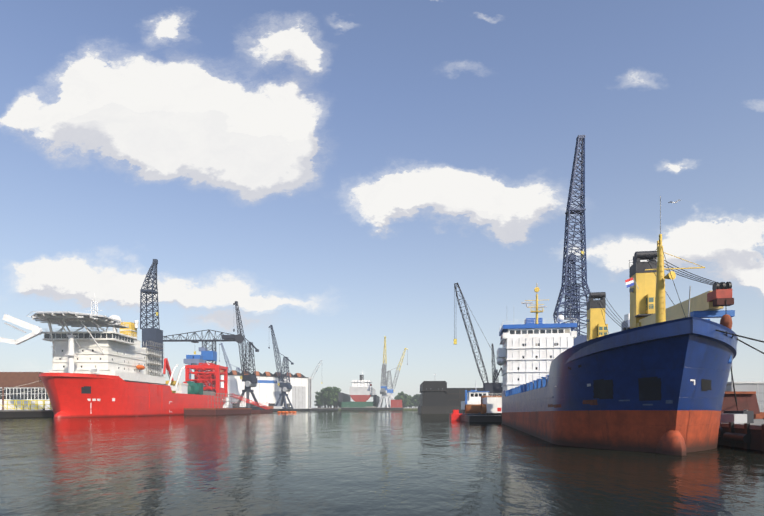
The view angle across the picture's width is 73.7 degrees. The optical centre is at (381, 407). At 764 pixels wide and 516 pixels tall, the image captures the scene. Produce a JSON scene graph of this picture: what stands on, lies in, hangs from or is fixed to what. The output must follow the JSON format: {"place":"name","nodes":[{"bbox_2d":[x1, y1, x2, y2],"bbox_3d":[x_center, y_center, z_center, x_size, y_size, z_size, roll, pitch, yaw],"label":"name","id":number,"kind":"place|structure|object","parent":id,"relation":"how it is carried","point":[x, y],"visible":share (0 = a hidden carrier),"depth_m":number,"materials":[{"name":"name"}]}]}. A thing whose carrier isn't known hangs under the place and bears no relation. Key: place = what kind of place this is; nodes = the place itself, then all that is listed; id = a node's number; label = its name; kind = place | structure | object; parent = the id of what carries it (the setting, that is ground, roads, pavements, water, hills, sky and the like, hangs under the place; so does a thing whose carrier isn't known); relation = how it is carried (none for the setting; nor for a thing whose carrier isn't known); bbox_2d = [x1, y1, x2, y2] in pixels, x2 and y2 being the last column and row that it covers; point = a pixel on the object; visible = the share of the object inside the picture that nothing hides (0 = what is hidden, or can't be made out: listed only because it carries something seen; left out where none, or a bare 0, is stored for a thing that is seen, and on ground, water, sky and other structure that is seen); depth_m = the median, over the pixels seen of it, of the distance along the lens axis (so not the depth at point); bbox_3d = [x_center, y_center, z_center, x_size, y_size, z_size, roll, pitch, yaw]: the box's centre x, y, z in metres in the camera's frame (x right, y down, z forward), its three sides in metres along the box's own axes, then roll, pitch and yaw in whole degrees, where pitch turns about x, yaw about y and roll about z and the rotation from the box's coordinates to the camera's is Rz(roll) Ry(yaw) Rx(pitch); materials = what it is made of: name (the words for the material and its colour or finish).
{"place":"outdoors","nodes":[
{"label":"outdoors","id":0,"kind":"place"},
{"bbox_2d":[0,410,763,515],"bbox_3d":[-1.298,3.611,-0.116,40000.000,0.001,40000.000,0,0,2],"label":"water","id":1,"kind":"structure","parent":0,"point":[361,463],"depth_m":29.26,"materials":[{"name":"grey liquid"}]},
{"bbox_2d":[0,293,227,417],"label":"red ship","id":2,"kind":"object","parent":1,"relation":"on","point":[106,373],"visible":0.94,"depth_m":199.83,"materials":[{"name":"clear metal"}]},
{"bbox_2d":[184,393,295,414],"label":"red work barge","id":3,"kind":"object","parent":1,"relation":"on","point":[211,411],"visible":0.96,"depth_m":274.56},
{"bbox_2d":[338,375,401,407],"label":"ship","id":4,"kind":"object","parent":1,"relation":"on","point":[362,391],"visible":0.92,"depth_m":821.00,"materials":[{"name":"white metal"}]},
{"bbox_2d":[449,390,501,421],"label":"tugboat","id":5,"kind":"object","parent":1,"relation":"on","point":[479,406],"visible":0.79,"depth_m":140.35,"materials":[{"name":"white metal"}]},
{"bbox_2d":[454,283,502,395],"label":"boom crane","id":6,"kind":"object","parent":5,"relation":"on","point":[494,387],"visible":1,"depth_m":167.56,"materials":[{"name":"metal"}]},
{"bbox_2d":[497,196,763,455],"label":"cargo ship","id":7,"kind":"object","parent":1,"relation":"on","point":[653,377],"visible":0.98,"depth_m":42.60,"materials":[{"name":"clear metal"}]},
{"bbox_2d":[0,408,763,450],"bbox_3d":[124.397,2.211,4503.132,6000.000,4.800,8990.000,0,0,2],"label":"quay","id":8,"kind":"structure","parent":0,"point":[738,437],"depth_m":48.90,"materials":[{"name":"concrete"}]},
{"bbox_2d":[0,314,52,409],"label":"building","id":9,"kind":"structure","parent":8,"relation":"on","point":[20,400],"depth_m":267.06,"materials":[{"name":"metal"}]},
{"bbox_2d":[140,259,162,375],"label":"crane","id":10,"kind":"object","parent":8,"relation":"on","point":[153,334],"visible":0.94,"depth_m":301.43,"materials":[{"name":"metal"}]},
{"bbox_2d":[183,355,205,378],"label":"building","id":11,"kind":"structure","parent":8,"relation":"on","point":[193,359],"depth_m":383.50,"materials":[{"name":"blue metal"}]},
{"bbox_2d":[163,329,243,386],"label":"hammerhead crane","id":12,"kind":"object","parent":8,"relation":"on","point":[207,354],"visible":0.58,"depth_m":408.89,"materials":[{"name":"metal"}]},
{"bbox_2d":[219,343,240,372],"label":"harbor crane","id":13,"kind":"object","parent":8,"relation":"on","point":[226,362],"visible":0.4,"depth_m":648.16,"materials":[{"name":"grey metal"}]},
{"bbox_2d":[233,301,260,408],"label":"harbor crane","id":14,"kind":"object","parent":8,"relation":"on","point":[250,381],"visible":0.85,"depth_m":472.37,"materials":[{"name":"grey metal"}]},
{"bbox_2d":[191,370,311,408],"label":"shipyard hall","id":15,"kind":"structure","parent":8,"relation":"on","point":[267,389],"depth_m":531.17,"materials":[{"name":"white metal"}]},
{"bbox_2d":[268,325,293,408],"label":"harbor crane","id":16,"kind":"object","parent":8,"relation":"on","point":[285,385],"visible":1,"depth_m":522.25,"materials":[{"name":"metal"}]},
{"bbox_2d":[314,387,419,407],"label":"trees","id":17,"kind":"object","parent":8,"relation":"on","point":[328,396],"visible":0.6,"depth_m":893.78,"materials":[{"name":"green plant"}]},
{"bbox_2d":[377,336,390,407],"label":"dock crane","id":18,"kind":"object","parent":8,"relation":"on","point":[383,391],"visible":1,"depth_m":795.95,"materials":[{"name":"grey metal"}]},
{"bbox_2d":[385,348,407,407],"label":"dock crane","id":19,"kind":"object","parent":8,"relation":"on","point":[390,392],"visible":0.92,"depth_m":829.54,"materials":[{"name":"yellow metal"}]},
{"bbox_2d":[42,365,763,451],"bbox_3d":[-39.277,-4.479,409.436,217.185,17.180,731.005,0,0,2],"label":"quay clutter","id":20,"kind":"object","parent":8,"relation":"on","point":[746,427],"visible":0.27,"depth_m":47.22,"materials":[{"name":"concrete"}]},
{"bbox_2d":[418,374,482,413],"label":"building","id":21,"kind":"structure","parent":8,"relation":"on","point":[438,397],"depth_m":306.19,"materials":[{"name":"grey metal"}]},
{"bbox_2d":[491,344,498,382],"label":"harbor crane","id":22,"kind":"object","parent":8,"relation":"on","point":[495,373],"visible":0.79,"depth_m":230.27,"materials":[{"name":"grey metal"}]},
{"bbox_2d":[553,135,589,345],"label":"crane","id":23,"kind":"object","parent":8,"relation":"on","point":[570,293],"visible":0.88,"depth_m":147.37,"materials":[{"name":"metal"}]},
{"bbox_2d":[720,382,763,422],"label":"building","id":24,"kind":"structure","parent":8,"relation":"on","point":[750,401],"depth_m":54.62,"materials":[{"name":"concrete"}]},
{"bbox_2d":[0,0,763,407],"label":"sky","id":25,"kind":"structure","parent":0,"point":[330,170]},
{"bbox_2d":[621,313,629,330],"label":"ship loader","id":26,"kind":"object","parent":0,"point":[626,322],"visible":0.12,"depth_m":412.99,"materials":[{"name":"white metal"}]}
]}

